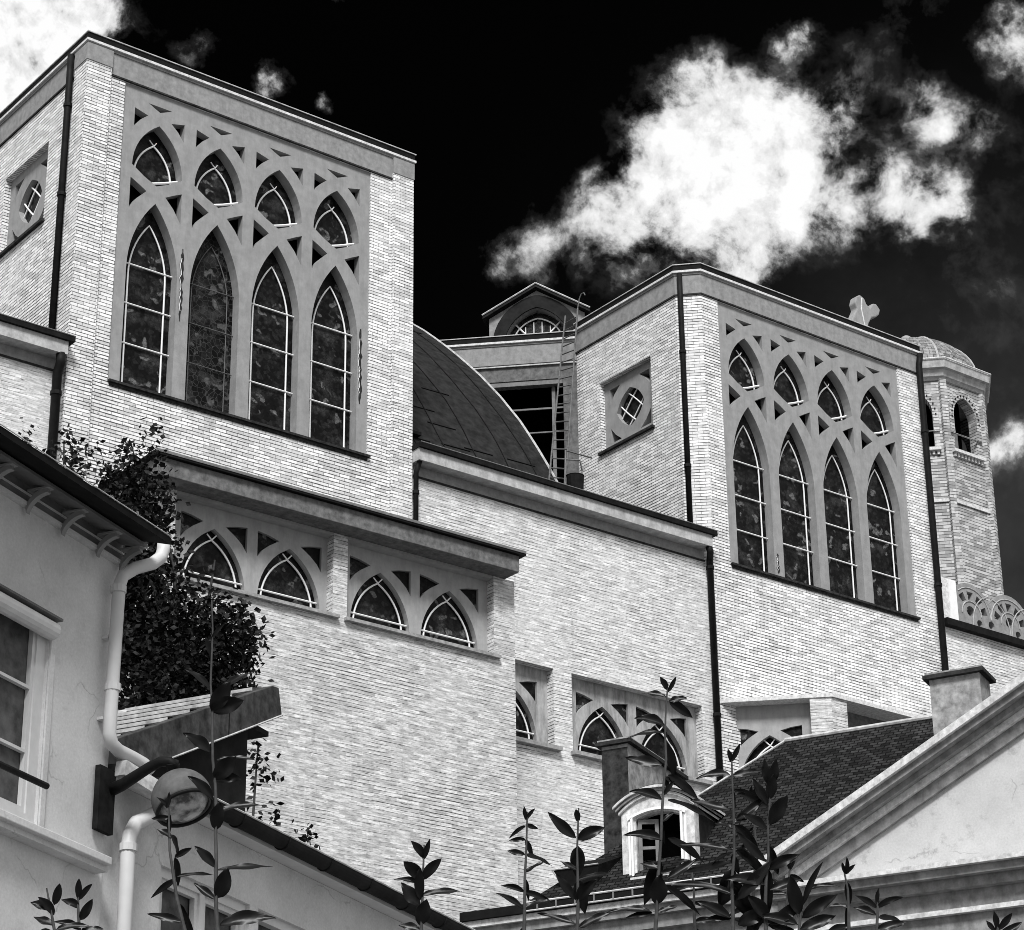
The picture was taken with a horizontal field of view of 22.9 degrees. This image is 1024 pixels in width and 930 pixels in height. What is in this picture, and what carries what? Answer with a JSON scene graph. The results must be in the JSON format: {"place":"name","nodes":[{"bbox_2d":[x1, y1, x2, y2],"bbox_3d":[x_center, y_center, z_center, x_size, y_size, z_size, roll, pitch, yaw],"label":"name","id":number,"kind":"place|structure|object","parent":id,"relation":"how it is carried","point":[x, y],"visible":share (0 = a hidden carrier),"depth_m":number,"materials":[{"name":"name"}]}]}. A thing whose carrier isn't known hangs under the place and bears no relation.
{"place":"outdoors","nodes":[
{"label":"outdoors","id":0,"kind":"place"},
{"bbox_2d":[0,423,171,929],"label":"rendered house","id":1,"kind":"structure","parent":0,"point":[66,574],"depth_m":20.02,"materials":[{"name":"grey paint"}]},
{"bbox_2d":[0,583,62,826],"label":"window","id":2,"kind":"structure","parent":1,"relation":"in","point":[25,626],"depth_m":19.68,"materials":[{"name":"white wood"}]},
{"bbox_2d":[109,756,213,827],"bbox_3d":[-2.783,2.646,20.204,0.994,0.552,0.488,-23,-33,40],"label":"wall lamp","id":3,"kind":"object","parent":1,"relation":"attached to","point":[191,803],"visible":0.82,"depth_m":19.93,"materials":[{"name":"metal"}]},
{"bbox_2d":[0,0,1023,615],"label":"sky","id":4,"kind":"structure","parent":0,"point":[824,154],"materials":[{"name":"black"}]},
{"bbox_2d":[460,665,1023,929],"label":"pedimented house","id":5,"kind":"structure","parent":0,"point":[923,816],"depth_m":30.48,"materials":[{"name":"stone"}]},
{"label":"ground","id":6,"kind":"structure","parent":0,"visible":0},
{"bbox_2d":[18,417,96,479],"bbox_3d":[-6.546,7.325,33.290,1.243,17.569,0.588,4,-25,-10],"label":"climbing shrub","id":7,"kind":"object","parent":6,"relation":"on","point":[75,459],"visible":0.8,"depth_m":36.71,"materials":[{"name":"black plant"}]},
{"bbox_2d":[31,884,90,929],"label":"laurel shoot","id":8,"kind":"object","parent":6,"relation":"on","point":[41,903],"visible":1,"depth_m":5.59,"materials":[{"name":"black plant"}]},
{"bbox_2d":[54,879,102,929],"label":"laurel shoot","id":9,"kind":"object","parent":6,"relation":"on","point":[86,909],"visible":1,"depth_m":5.60,"materials":[{"name":"black plant"}]},
{"bbox_2d":[60,417,275,709],"bbox_3d":[-5.368,7.997,36.659,3.809,19.098,2.397,-8,-25,16],"label":"leafy tree","id":10,"kind":"object","parent":6,"relation":"on","point":[161,652],"visible":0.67,"depth_m":38.76,"materials":[{"name":"black plant"}]},
{"bbox_2d":[148,792,211,929],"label":"laurel shoot","id":11,"kind":"object","parent":6,"relation":"on","point":[184,921],"visible":1,"depth_m":5.68,"materials":[{"name":"black plant"}]},
{"bbox_2d":[183,600,275,929],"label":"laurel shoot","id":12,"kind":"object","parent":6,"relation":"on","point":[222,701],"visible":1,"depth_m":5.76,"materials":[{"name":"black plant"}]},
{"bbox_2d":[246,738,320,849],"bbox_3d":[-2.448,7.705,25.444,0.883,10.330,0.457,1,-24,-4],"label":"ivy shrub","id":13,"kind":"object","parent":6,"relation":"on","point":[255,767],"visible":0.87,"depth_m":27.33,"materials":[{"name":"black plant"}]},
{"bbox_2d":[99,760,474,929],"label":"wing","id":14,"kind":"structure","parent":6,"relation":"on","point":[299,885],"depth_m":22.11,"materials":[{"name":"grey paint"}]},
{"bbox_2d":[108,686,282,811],"bbox_3d":[-4.176,3.087,23.986,2.595,2.791,3.499,-11,-26,22],"label":"chimney","id":15,"kind":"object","parent":14,"relation":"on","point":[150,732],"depth_m":24.27,"materials":[{"name":"grey concrete"}]},
{"bbox_2d":[158,867,245,929],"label":"window","id":16,"kind":"structure","parent":14,"relation":"in","point":[199,908],"depth_m":21.57,"materials":[{"name":"white wood"}]},
{"bbox_2d":[258,911,299,929],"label":"window","id":17,"kind":"structure","parent":14,"relation":"in","point":[270,924],"depth_m":22.76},
{"bbox_2d":[394,839,461,929],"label":"laurel shoot","id":18,"kind":"object","parent":6,"relation":"on","point":[417,878],"visible":1,"depth_m":5.70,"materials":[{"name":"black plant"}]},
{"bbox_2d":[0,30,1023,921],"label":"church","id":19,"kind":"structure","parent":6,"relation":"on","point":[770,524],"depth_m":48.69,"materials":[{"name":"brick"}]},
{"bbox_2d":[0,150,47,258],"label":"square window","id":20,"kind":"structure","parent":19,"relation":"in","point":[27,199],"depth_m":47.89,"materials":[{"name":"concrete"}]},
{"bbox_2d":[108,83,369,459],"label":"tracery window","id":21,"kind":"structure","parent":19,"relation":"in","point":[241,282],"depth_m":47.46,"materials":[{"name":"concrete"}]},
{"bbox_2d":[170,498,339,618],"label":"arched window","id":22,"kind":"structure","parent":19,"relation":"in","point":[268,562],"depth_m":43.53,"materials":[{"name":"concrete"}]},
{"bbox_2d":[344,544,501,658],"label":"arched window","id":23,"kind":"structure","parent":19,"relation":"in","point":[387,593],"depth_m":45.44,"materials":[{"name":"concrete"}]},
{"bbox_2d":[515,664,562,751],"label":"arched window","id":24,"kind":"structure","parent":19,"relation":"in","point":[530,683],"depth_m":48.40,"materials":[{"name":"concrete"}]},
{"bbox_2d":[548,292,584,483],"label":"ladder","id":25,"kind":"object","parent":19,"relation":"on","point":[557,395],"visible":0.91,"depth_m":54.41,"materials":[{"name":"metal"}]},
{"bbox_2d":[566,473,583,489],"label":"chimney","id":26,"kind":"object","parent":19,"relation":"on","point":[576,480],"visible":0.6,"depth_m":51.40,"materials":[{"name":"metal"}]},
{"bbox_2d":[564,450,591,483],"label":"guard rail","id":27,"kind":"object","parent":19,"relation":"on","point":[573,460],"visible":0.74,"depth_m":51.69,"materials":[{"name":"grey metal"}]},
{"bbox_2d":[598,360,654,455],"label":"square window","id":28,"kind":"structure","parent":19,"relation":"in","point":[628,398],"depth_m":55.86,"materials":[{"name":"concrete"}]},
{"bbox_2d":[571,677,712,785],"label":"arched window","id":29,"kind":"structure","parent":19,"relation":"in","point":[599,712],"depth_m":49.88,"materials":[{"name":"stone"}]},
{"bbox_2d":[736,703,811,767],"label":"arched window","id":30,"kind":"structure","parent":19,"relation":"in","point":[762,728],"depth_m":51.24,"materials":[{"name":"stone"}]},
{"bbox_2d":[717,302,920,621],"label":"tracery window","id":31,"kind":"structure","parent":19,"relation":"in","point":[817,498],"depth_m":55.71,"materials":[{"name":"concrete"}]},
{"bbox_2d":[496,805,552,929],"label":"laurel shoot","id":32,"kind":"object","parent":6,"relation":"on","point":[528,893],"visible":1,"depth_m":5.72,"materials":[{"name":"black plant"}]},
{"bbox_2d":[537,808,610,929],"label":"laurel shoot","id":33,"kind":"object","parent":6,"relation":"on","point":[579,892],"visible":1,"depth_m":5.72,"materials":[{"name":"black plant"}]},
{"bbox_2d":[607,677,712,929],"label":"laurel shoot","id":34,"kind":"object","parent":6,"relation":"on","point":[656,887],"visible":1,"depth_m":5.76,"materials":[{"name":"black plant"}]},
{"bbox_2d":[674,855,720,929],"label":"laurel shoot","id":35,"kind":"object","parent":6,"relation":"on","point":[699,919],"visible":0.51,"depth_m":5.88,"materials":[{"name":"black plant"}]},
{"bbox_2d":[667,744,770,929],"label":"laurel shoot","id":36,"kind":"object","parent":6,"relation":"on","point":[736,893],"visible":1,"depth_m":5.72,"materials":[{"name":"black plant"}]},
{"bbox_2d":[730,786,775,929],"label":"laurel shoot","id":37,"kind":"object","parent":6,"relation":"on","point":[751,789],"visible":0.2,"depth_m":5.88,"materials":[{"name":"black plant"}]},
{"bbox_2d":[723,759,800,929],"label":"laurel shoot","id":38,"kind":"object","parent":6,"relation":"on","point":[776,813],"visible":0.99,"depth_m":5.70,"materials":[{"name":"black plant"}]},
{"bbox_2d":[763,861,803,925],"bbox_3d":[0.637,2.390,5.149,0.104,3.261,0.060,-1,-24,1],"label":"laurel shoot","id":39,"kind":"object","parent":6,"relation":"on","point":[790,865],"visible":0.44,"depth_m":5.79,"materials":[{"name":"black plant"}]},
{"bbox_2d":[758,862,837,929],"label":"laurel shoot","id":40,"kind":"object","parent":6,"relation":"on","point":[796,898],"visible":1,"depth_m":5.64,"materials":[{"name":"black plant"}]},
{"bbox_2d":[826,857,854,929],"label":"laurel shoot","id":41,"kind":"object","parent":6,"relation":"on","point":[847,868],"visible":1,"depth_m":5.64,"materials":[{"name":"black plant"}]},
{"bbox_2d":[853,888,905,929],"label":"laurel shoot","id":42,"kind":"object","parent":6,"relation":"on","point":[895,922],"visible":1,"depth_m":5.63,"materials":[{"name":"black plant"}]},
{"bbox_2d":[986,911,1021,929],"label":"laurel shoot","id":43,"kind":"object","parent":6,"relation":"on","point":[1005,921],"visible":1,"depth_m":5.57,"materials":[{"name":"black plant"}]}
]}

